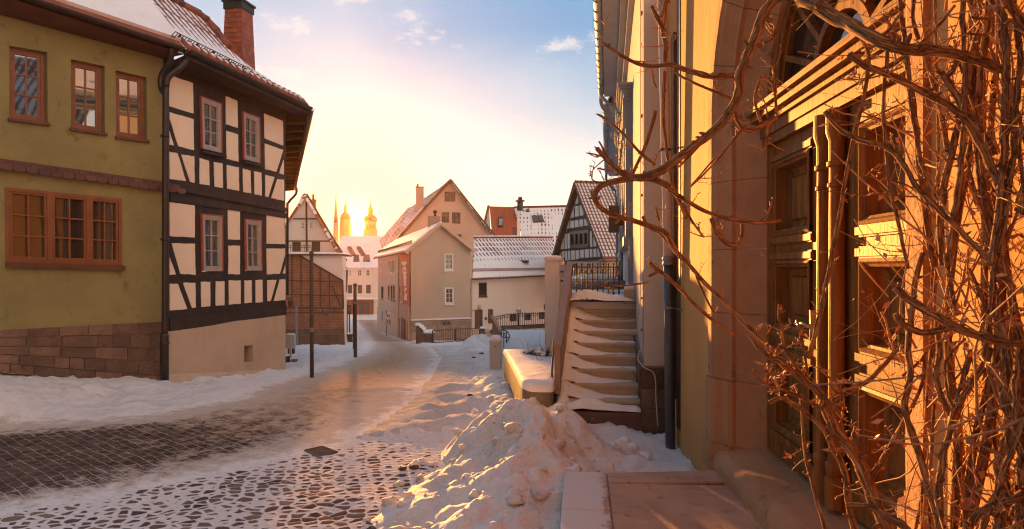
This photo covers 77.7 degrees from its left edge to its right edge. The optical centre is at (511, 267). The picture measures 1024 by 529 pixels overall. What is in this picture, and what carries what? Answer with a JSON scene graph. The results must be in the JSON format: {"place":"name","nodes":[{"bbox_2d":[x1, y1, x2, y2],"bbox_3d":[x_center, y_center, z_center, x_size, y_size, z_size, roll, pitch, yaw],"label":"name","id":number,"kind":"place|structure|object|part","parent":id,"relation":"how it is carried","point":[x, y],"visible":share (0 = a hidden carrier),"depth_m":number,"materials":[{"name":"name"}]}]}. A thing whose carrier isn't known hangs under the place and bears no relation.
{"place":"outdoors","nodes":[
{"label":"outdoors","id":0,"kind":"place"},
{"bbox_2d":[0,320,441,514],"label":"road","id":1,"kind":"structure","parent":0,"point":[46,461],"depth_m":7.76,"materials":[{"name":"grey stone"}]},
{"bbox_2d":[309,251,313,377],"bbox_3d":[-4.073,1.024,12.927,0.099,2.729,0.089,0,0,0],"label":"street post","id":2,"kind":"object","parent":1,"relation":"on","point":[311,254],"visible":0.92,"depth_m":12.89,"materials":[{"name":"black metal"}]},
{"bbox_2d":[353,283,356,357],"bbox_3d":[-5.419,1.904,21.973,0.153,2.727,0.137,0,0,0],"label":"street post","id":3,"kind":"object","parent":1,"relation":"on","point":[355,318],"visible":0.92,"depth_m":21.93,"materials":[{"name":"black metal"}]},
{"bbox_2d":[386,310,390,335],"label":"traffic sign","id":4,"kind":"object","parent":1,"relation":"on","point":[388,316],"visible":0.99,"depth_m":50.01,"materials":[{"name":"metal"}]},
{"bbox_2d":[0,319,697,473],"bbox_3d":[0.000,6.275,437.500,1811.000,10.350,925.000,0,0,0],"label":"ground","id":5,"kind":"structure","parent":0,"point":[439,401],"depth_m":9.36,"materials":[{"name":"white snow"}]},
{"bbox_2d":[0,0,185,380],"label":"green house","id":6,"kind":"structure","parent":5,"relation":"on","point":[80,196],"depth_m":9.98,"materials":[{"name":"paint"}]},
{"bbox_2d":[8,47,50,125],"bbox_3d":[-7.211,-2.695,9.473,0.197,1.129,0.512,0,0,37],"label":"window","id":7,"kind":"structure","parent":6,"relation":"in","point":[26,67],"depth_m":9.51,"materials":[{"name":"brown wood"}]},
{"bbox_2d":[5,187,125,269],"bbox_3d":[-6.879,-0.559,9.850,0.160,1.211,1.582,0,0,37],"label":"window","id":8,"kind":"structure","parent":6,"relation":"in","point":[44,229],"depth_m":9.82,"materials":[{"name":"brown wood"}]},
{"bbox_2d":[70,61,107,135],"bbox_3d":[-6.742,-2.683,10.095,0.197,1.126,0.515,0,0,37],"label":"window","id":9,"kind":"structure","parent":6,"relation":"in","point":[86,79],"depth_m":10.13,"materials":[{"name":"brown wood"}]},
{"bbox_2d":[115,72,149,142],"bbox_3d":[-6.358,-2.660,10.606,0.197,1.118,0.522,0,0,37],"label":"window","id":10,"kind":"structure","parent":6,"relation":"in","point":[129,88],"depth_m":10.64,"materials":[{"name":"brown wood"}]},
{"bbox_2d":[0,426,462,528],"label":"cobbled verge","id":11,"kind":"structure","parent":5,"relation":"on","point":[349,485],"depth_m":5.55,"materials":[{"name":"grey stone"}]},
{"bbox_2d":[304,446,337,456],"bbox_3d":[-2.078,1.999,6.915,0.247,0.020,0.354,0,0,-42],"label":"drain grate","id":12,"kind":"object","parent":11,"relation":"on","point":[318,451],"visible":1,"depth_m":6.89,"materials":[{"name":"metal"}]},
{"bbox_2d":[398,466,406,470],"bbox_3d":[-1.085,1.982,6.261,0.094,0.051,0.065,0,0,0],"label":"loose stone","id":13,"kind":"object","parent":11,"relation":"on","point":[402,468],"visible":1,"depth_m":6.24,"materials":[{"name":"stone"}]},
{"bbox_2d":[408,464,418,469],"bbox_3d":[-0.975,1.982,6.310,0.102,0.056,0.077,0,0,0],"label":"loose stone","id":14,"kind":"object","parent":11,"relation":"on","point":[414,466],"visible":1,"depth_m":6.29,"materials":[{"name":"stone"}]},
{"bbox_2d":[152,0,314,382],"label":"half timbered house","id":15,"kind":"structure","parent":5,"relation":"on","point":[236,127],"depth_m":12.57,"materials":[{"name":"beige paint"}]},
{"bbox_2d":[200,213,223,270],"bbox_3d":[-5.767,-0.474,12.198,0.084,1.095,0.622,0,0,11],"label":"window","id":16,"kind":"structure","parent":15,"relation":"in","point":[212,259],"depth_m":12.21,"materials":[{"name":"white"}]},
{"bbox_2d":[199,96,226,157],"bbox_3d":[-5.744,-2.677,12.193,0.132,1.071,0.687,0,0,11],"label":"window","id":17,"kind":"structure","parent":15,"relation":"in","point":[210,110],"depth_m":12.18,"materials":[{"name":"white wood"}]},
{"bbox_2d":[242,111,263,167],"bbox_3d":[-5.496,-2.696,13.466,0.132,1.077,0.685,0,0,11],"label":"window","id":18,"kind":"structure","parent":15,"relation":"in","point":[251,136],"depth_m":13.45,"materials":[{"name":"white wood"}]},
{"bbox_2d":[244,219,262,270],"bbox_3d":[-5.512,-0.476,13.509,0.084,1.089,0.612,0,0,11],"label":"window","id":19,"kind":"structure","parent":15,"relation":"in","point":[252,228],"depth_m":13.52,"materials":[{"name":"white wood"}]},
{"bbox_2d":[285,298,292,306],"bbox_3d":[-5.174,0.812,14.764,0.186,0.222,0.120,0,0,-22],"label":"corner lantern","id":20,"kind":"object","parent":15,"relation":"attached to","point":[290,302],"visible":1,"depth_m":14.73,"materials":[{"name":"black metal"}]},
{"bbox_2d":[289,335,291,357],"bbox_3d":[-7.075,2.590,20.322,0.064,0.838,0.060,0,0,-6],"label":"white stake","id":21,"kind":"object","parent":5,"relation":"on","point":[290,345],"visible":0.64,"depth_m":20.29,"materials":[{"name":"white wood"}]},
{"bbox_2d":[286,333,295,353],"bbox_3d":[-8.343,2.935,23.965,0.330,0.920,0.260,0,0,-6],"label":"power cabinet","id":22,"kind":"object","parent":5,"relation":"on","point":[293,341],"visible":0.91,"depth_m":23.86,"materials":[{"name":"grey metal"}]},
{"bbox_2d":[295,306,297,344],"bbox_3d":[-11.236,3.154,33.200,0.182,2.286,0.120,0,0,0],"label":"drain pipe","id":23,"kind":"object","parent":5,"relation":"on","point":[296,318],"visible":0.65,"depth_m":33.15,"materials":[{"name":"metal"}]},
{"bbox_2d":[289,193,347,340],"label":"gabled house","id":24,"kind":"structure","parent":5,"relation":"on","point":[307,225],"depth_m":37.71,"materials":[{"name":"white paint"}]},
{"bbox_2d":[292,242,300,250],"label":"window","id":25,"kind":"structure","parent":24,"relation":"in","point":[293,243],"depth_m":37.72,"materials":[{"name":"brown wood"}]},
{"bbox_2d":[300,221,304,229],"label":"window","id":26,"kind":"structure","parent":24,"relation":"in","point":[302,223],"depth_m":37.73,"materials":[{"name":"white"}]},
{"bbox_2d":[308,221,313,229],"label":"window","id":27,"kind":"structure","parent":24,"relation":"in","point":[310,223],"depth_m":37.77,"materials":[{"name":"white"}]},
{"bbox_2d":[312,242,319,251],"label":"window","id":28,"kind":"structure","parent":24,"relation":"in","point":[315,245],"depth_m":37.80,"materials":[{"name":"brown wood"}]},
{"bbox_2d":[286,245,351,344],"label":"brick house","id":29,"kind":"structure","parent":5,"relation":"on","point":[329,278],"depth_m":34.19,"materials":[{"name":"brown brick"}]},
{"bbox_2d":[333,195,338,243],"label":"church spire","id":30,"kind":"structure","parent":5,"relation":"on","point":[335,229],"depth_m":498.79,"materials":[{"name":"stone"}]},
{"bbox_2d":[339,198,351,242],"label":"church tower","id":31,"kind":"structure","parent":5,"relation":"on","point":[345,228],"depth_m":516.47,"materials":[{"name":"stone"}]},
{"bbox_2d":[347,305,350,332],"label":"plate post","id":32,"kind":"object","parent":5,"relation":"on","point":[349,309],"visible":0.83,"depth_m":53.80,"materials":[{"name":"grey metal"}]},
{"bbox_2d":[346,333,352,341],"bbox_3d":[-9.719,4.212,38.102,0.320,0.625,0.370,0,0,0],"label":"wheelie bin","id":33,"kind":"object","parent":5,"relation":"on","point":[349,337],"visible":0.91,"depth_m":37.98,"materials":[{"name":"plastic"}]},
{"bbox_2d":[339,236,382,314],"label":"shop house","id":34,"kind":"structure","parent":5,"relation":"on","point":[361,265],"depth_m":130.23,"materials":[{"name":"paint"}]},
{"bbox_2d":[348,285,351,292],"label":"window","id":35,"kind":"structure","parent":34,"relation":"in","point":[349,286],"depth_m":130.14,"materials":[{"name":"brown"}]},
{"bbox_2d":[357,269,361,276],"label":"window","id":36,"kind":"structure","parent":34,"relation":"in","point":[359,271],"depth_m":130.20,"materials":[{"name":"white"}]},
{"bbox_2d":[358,285,361,292],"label":"window","id":37,"kind":"structure","parent":34,"relation":"in","point":[359,286],"depth_m":130.20,"materials":[{"name":"brown glass"}]},
{"bbox_2d":[366,269,369,276],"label":"window","id":38,"kind":"structure","parent":34,"relation":"in","point":[367,270],"depth_m":130.27,"materials":[{"name":"white"}]},
{"bbox_2d":[366,285,370,292],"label":"window","id":39,"kind":"structure","parent":34,"relation":"in","point":[368,287],"depth_m":130.27,"materials":[{"name":"brown glass"}]},
{"bbox_2d":[348,314,376,318],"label":"snow bank","id":40,"kind":"structure","parent":5,"relation":"on","point":[372,316],"depth_m":129.49,"materials":[{"name":"white snow"}]},
{"bbox_2d":[363,197,377,235],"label":"church tower","id":41,"kind":"structure","parent":5,"relation":"on","point":[370,221],"depth_m":515.91,"materials":[{"name":"stone"}]},
{"bbox_2d":[373,210,476,341],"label":"banner house","id":42,"kind":"structure","parent":5,"relation":"on","point":[436,251],"depth_m":41.09,"materials":[{"name":"grey paint"}]},
{"bbox_2d":[389,259,391,274],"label":"window","id":43,"kind":"structure","parent":42,"relation":"in","point":[390,273],"depth_m":52.79,"materials":[{"name":"white"}]},
{"bbox_2d":[392,284,394,301],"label":"window","id":44,"kind":"structure","parent":42,"relation":"in","point":[393,300],"depth_m":50.05,"materials":[{"name":"brown"}]},
{"bbox_2d":[397,317,399,336],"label":"garage door","id":45,"kind":"structure","parent":42,"relation":"in","point":[397,317],"depth_m":45.33,"materials":[{"name":"brown paint"}]},
{"bbox_2d":[400,318,404,339],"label":"garage door","id":46,"kind":"structure","parent":42,"relation":"in","point":[402,321],"depth_m":43.25,"materials":[{"name":"brown wood"}]},
{"bbox_2d":[400,253,408,305],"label":"banner","id":47,"kind":"object","parent":42,"relation":"attached to","point":[404,276],"visible":1,"depth_m":41.56,"materials":[{"name":"red fabric"}]},
{"bbox_2d":[405,319,407,339],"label":"garage door","id":48,"kind":"structure","parent":42,"relation":"in","point":[406,321],"depth_m":41.44,"materials":[{"name":"brown paint"}]},
{"bbox_2d":[442,321,450,325],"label":"basement window","id":49,"kind":"structure","parent":42,"relation":"in","point":[444,323],"depth_m":40.84,"materials":[{"name":"grey"}]},
{"bbox_2d":[444,253,454,271],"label":"window","id":50,"kind":"structure","parent":42,"relation":"in","point":[448,257],"depth_m":41.08,"materials":[{"name":"white wood"}]},
{"bbox_2d":[444,287,454,304],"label":"window","id":51,"kind":"structure","parent":42,"relation":"in","point":[449,291],"depth_m":41.11,"materials":[{"name":"white wood"}]},
{"bbox_2d":[415,323,434,343],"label":"garden wall","id":52,"kind":"structure","parent":5,"relation":"on","point":[423,334],"depth_m":36.28,"materials":[{"name":"stone"}]},
{"bbox_2d":[380,179,494,277],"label":"gable house","id":53,"kind":"structure","parent":5,"relation":"on","point":[457,212],"depth_m":70.29,"materials":[{"name":"beige paint"}]},
{"bbox_2d":[442,212,448,222],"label":"window","id":54,"kind":"structure","parent":53,"relation":"in","point":[445,215],"depth_m":70.27,"materials":[{"name":"brown"}]},
{"bbox_2d":[445,192,454,201],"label":"window","id":55,"kind":"structure","parent":53,"relation":"in","point":[449,196],"depth_m":70.29,"materials":[{"name":"brown"}]},
{"bbox_2d":[452,212,459,223],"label":"window","id":56,"kind":"structure","parent":53,"relation":"in","point":[455,215],"depth_m":70.32,"materials":[{"name":"brown"}]},
{"bbox_2d":[453,332,504,351],"bbox_3d":[-1.442,3.477,28.283,3.000,1.034,5.700,0,0,0],"label":"snow mound","id":57,"kind":"object","parent":5,"relation":"on","point":[480,342],"visible":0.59,"depth_m":26.99,"materials":[{"name":"white snow"}]},
{"bbox_2d":[479,326,484,334],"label":"gate pillar","id":58,"kind":"structure","parent":5,"relation":"on","point":[482,329],"depth_m":37.00,"materials":[{"name":"stone"}]},
{"bbox_2d":[471,372,512,409],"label":"snow bank","id":59,"kind":"structure","parent":5,"relation":"on","point":[501,394],"depth_m":10.02,"materials":[{"name":"white snow"}]},
{"bbox_2d":[489,335,502,369],"bbox_3d":[-0.378,2.151,14.898,0.276,1.146,0.340,0,0,7],"label":"stone post","id":60,"kind":"object","parent":5,"relation":"on","point":[495,341],"visible":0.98,"depth_m":14.74,"materials":[{"name":"stone"}]},
{"bbox_3d":[-0.366,2.207,14.738,0.194,0.834,0.022,0,0,7],"label":"door","id":61,"kind":"part","parent":60,"relation":"part of","materials":[{"name":"stone"}]},
{"bbox_2d":[491,315,501,335],"bbox_3d":[-0.592,2.611,24.135,0.448,1.687,0.430,0,0,0],"label":"stair cheek","id":62,"kind":"object","parent":5,"relation":"on","point":[496,328],"visible":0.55,"depth_m":24.00,"materials":[{"name":"beige stone"}]},
{"bbox_2d":[484,205,516,235],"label":"red roof house","id":63,"kind":"structure","parent":5,"relation":"on","point":[503,220],"depth_m":90.89,"materials":[{"name":"tile"}]},
{"bbox_2d":[500,329,509,347],"bbox_3d":[-0.238,2.608,22.000,0.322,0.932,0.060,0,0,0],"label":"scroll railing","id":64,"kind":"object","parent":5,"relation":"on","point":[503,337],"visible":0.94,"depth_m":21.99,"materials":[{"name":"metal"}]},
{"bbox_2d":[362,397,654,528],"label":"snow heap","id":65,"kind":"object","parent":5,"relation":"on","point":[509,463],"visible":0.81,"depth_m":5.45,"materials":[{"name":"white snow"}]},
{"bbox_2d":[614,436,631,449],"bbox_3d":[1.229,1.947,6.976,0.227,0.170,0.180,0,0,0],"label":"snow block","id":66,"kind":"object","parent":65,"relation":"on","point":[623,441],"depth_m":6.92,"materials":[{"name":"white snow"}]},
{"bbox_2d":[627,442,638,450],"bbox_3d":[1.309,1.972,6.910,0.141,0.135,0.132,0,0,0],"label":"snow block","id":67,"kind":"object","parent":65,"relation":"on","point":[633,446],"depth_m":6.87,"materials":[{"name":"white snow"}]},
{"bbox_2d":[470,235,552,336],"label":"long low house","id":68,"kind":"structure","parent":5,"relation":"on","point":[508,274],"depth_m":46.59,"materials":[{"name":"paint"}]},
{"bbox_2d":[475,309,481,327],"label":"door","id":69,"kind":"structure","parent":68,"relation":"in","point":[478,313],"depth_m":43.76,"materials":[{"name":"wood"}]},
{"bbox_2d":[478,282,486,297],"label":"window","id":70,"kind":"structure","parent":68,"relation":"in","point":[482,285],"depth_m":44.12,"materials":[{"name":"brown wood"}]},
{"bbox_2d":[490,312,544,332],"bbox_3d":[0.238,2.869,33.726,1.324,0.963,5.685,0,0,36],"label":"yard fence","id":71,"kind":"object","parent":5,"relation":"on","point":[522,326],"visible":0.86,"depth_m":34.38,"materials":[{"name":"metal"}]},
{"bbox_2d":[516,307,520,329],"bbox_3d":[0.353,2.767,34.200,0.278,1.237,0.278,0,0,0],"label":"street lantern","id":72,"kind":"object","parent":5,"relation":"on","point":[518,309],"visible":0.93,"depth_m":34.10,"materials":[{"name":"metal"}]},
{"bbox_2d":[503,349,555,407],"bbox_3d":[0.379,1.953,9.654,1.062,1.094,3.685,0,0,0],"label":"planter","id":73,"kind":"object","parent":5,"relation":"on","point":[528,376],"visible":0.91,"depth_m":8.70,"materials":[{"name":"concrete"}]},
{"bbox_2d":[519,337,535,354],"bbox_3d":[0.284,1.323,10.413,0.326,0.378,0.287,0,0,0],"label":"dry shrub","id":74,"kind":"object","parent":73,"relation":"on","point":[524,352],"visible":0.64,"depth_m":10.36,"materials":[{"name":"brown plant"}]},
{"bbox_2d":[530,337,543,354],"bbox_3d":[0.419,1.275,10.298,0.331,0.456,0.318,0,0,0],"label":"dry shrub","id":75,"kind":"object","parent":73,"relation":"on","point":[534,352],"visible":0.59,"depth_m":10.27,"materials":[{"name":"brown plant"}]},
{"bbox_2d":[538,340,554,355],"bbox_3d":[0.531,1.263,10.184,0.261,0.414,0.297,0,0,32],"label":"dry shrub","id":76,"kind":"object","parent":73,"relation":"on","point":[545,352],"visible":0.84,"depth_m":10.13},
{"bbox_2d":[514,197,566,248],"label":"snowy roof house","id":77,"kind":"structure","parent":5,"relation":"on","point":[540,220],"depth_m":90.03,"materials":[{"name":"white snow"}]},
{"bbox_2d":[544,255,563,351],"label":"gate pillar","id":78,"kind":"structure","parent":5,"relation":"on","point":[552,280],"depth_m":10.60,"materials":[{"name":"stone"}]},
{"bbox_2d":[552,180,618,298],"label":"steep gable house","id":79,"kind":"structure","parent":5,"relation":"on","point":[584,236],"depth_m":44.48,"materials":[{"name":"white paint"}]},
{"bbox_2d":[569,229,589,247],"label":"window","id":80,"kind":"structure","parent":79,"relation":"in","point":[579,245],"depth_m":44.87,"materials":[{"name":"brown"}]},
{"bbox_2d":[548,300,640,430],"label":"stone stairs","id":81,"kind":"structure","parent":5,"relation":"on","point":[599,384],"depth_m":8.61,"materials":[{"name":"concrete"}]},
{"bbox_2d":[551,263,571,393],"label":"stair parapet","id":82,"kind":"structure","parent":81,"relation":"on","point":[559,339],"depth_m":8.53,"materials":[{"name":"stone"}]},
{"bbox_2d":[570,289,634,300],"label":"landing snow","id":83,"kind":"structure","parent":81,"relation":"on","point":[587,293],"depth_m":9.95,"materials":[{"name":"white snow"}]},
{"bbox_2d":[602,96,624,279],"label":"neighbour house","id":84,"kind":"structure","parent":5,"relation":"on","point":[611,149],"depth_m":22.24,"materials":[{"name":"white paint"}]},
{"bbox_2d":[640,451,652,459],"bbox_3d":[1.385,1.971,6.608,0.127,0.113,0.120,0,0,-42],"label":"snow block","id":85,"kind":"object","parent":5,"relation":"on","point":[647,455],"depth_m":6.59,"materials":[{"name":"white snow"}]},
{"bbox_2d":[542,470,763,528],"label":"stone landing","id":86,"kind":"object","parent":5,"relation":"on","point":[708,499],"depth_m":4.60,"materials":[{"name":"brown stone"}]},
{"bbox_2d":[593,0,765,434],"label":"grey house","id":87,"kind":"structure","parent":5,"relation":"on","point":[629,26],"depth_m":8.25,"materials":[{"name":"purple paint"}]},
{"bbox_2d":[609,206,623,232],"bbox_3d":[2.199,-0.990,13.090,0.420,0.540,0.250,0,0,9],"label":"wall sign box","id":88,"kind":"object","parent":87,"relation":"attached to","point":[613,227],"visible":0.54,"depth_m":12.99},
{"bbox_2d":[627,257,628,283],"bbox_3d":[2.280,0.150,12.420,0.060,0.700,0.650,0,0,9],"label":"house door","id":89,"kind":"structure","parent":87,"relation":"in","point":[627,257],"depth_m":12.17,"materials":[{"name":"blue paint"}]},
{"bbox_2d":[667,0,1023,528],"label":"portal house","id":90,"kind":"structure","parent":5,"relation":"on","point":[734,429],"depth_m":4.45,"materials":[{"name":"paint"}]},
{"bbox_2d":[658,0,682,448],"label":"rain pipe","id":91,"kind":"object","parent":90,"relation":"attached to","point":[668,289],"visible":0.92,"depth_m":6.90,"materials":[{"name":"metal"}]},
{"bbox_2d":[768,125,816,479],"bbox_3d":[2.088,0.245,4.588,0.362,2.390,0.990,0,0,0],"label":"door leaf","id":92,"kind":"structure","parent":90,"relation":"in","point":[792,175],"depth_m":4.68,"materials":[{"name":"brown wood"}]},
{"bbox_2d":[852,76,906,528],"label":"door leaf","id":93,"kind":"structure","parent":90,"relation":"in","point":[878,216],"depth_m":3.52,"materials":[{"name":"brown wood"}]},
{"bbox_2d":[768,0,1023,528],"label":"climbing vine","id":94,"kind":"object","parent":90,"relation":"attached to","point":[999,336],"visible":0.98,"depth_m":1.75,"materials":[{"name":"brown plant"}]},
{"bbox_2d":[570,0,1002,355],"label":"climbing vine","id":95,"kind":"object","parent":94,"relation":"attached to","point":[826,12],"visible":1,"depth_m":2.22,"materials":[{"name":"brown plant"}]},
{"bbox_2d":[749,38,921,528],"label":"climbing vine","id":96,"kind":"object","parent":94,"relation":"attached to","point":[866,475],"visible":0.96,"depth_m":2.06,"materials":[{"name":"brown plant"}]},
{"bbox_2d":[810,375,932,385],"bbox_3d":[1.117,0.351,1.979,0.361,0.080,0.023,0,0,39],"label":"tie wire","id":97,"kind":"object","parent":96,"relation":"attached to","point":[862,381],"visible":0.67,"depth_m":1.99,"materials":[{"name":"brown metal"}]},
{"bbox_2d":[174,0,617,235],"label":"sky","id":98,"kind":"structure","parent":0,"point":[498,99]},
{"bbox_2d":[432,328,479,342],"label":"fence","id":99,"kind":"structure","parent":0,"point":[454,334],"depth_m":38.41,"materials":[{"name":"metal"}]},
{"bbox_2d":[559,289,635,309],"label":"terrace","id":100,"kind":"structure","parent":0,"point":[593,304],"depth_m":10.12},
{"bbox_2d":[565,261,619,299],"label":"railing","id":101,"kind":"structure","parent":100,"relation":"on","point":[597,267],"depth_m":10.74,"materials":[{"name":"metal"}]},
{"bbox_2d":[561,274,624,288],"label":"garden wall","id":102,"kind":"structure","parent":100,"relation":"on","point":[594,282],"depth_m":15.97,"materials":[{"name":"concrete"}]},
{"bbox_2d":[624,284,634,303],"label":"stone block","id":103,"kind":"structure","parent":100,"relation":"on","point":[629,292],"depth_m":9.91,"materials":[{"name":"stone"}]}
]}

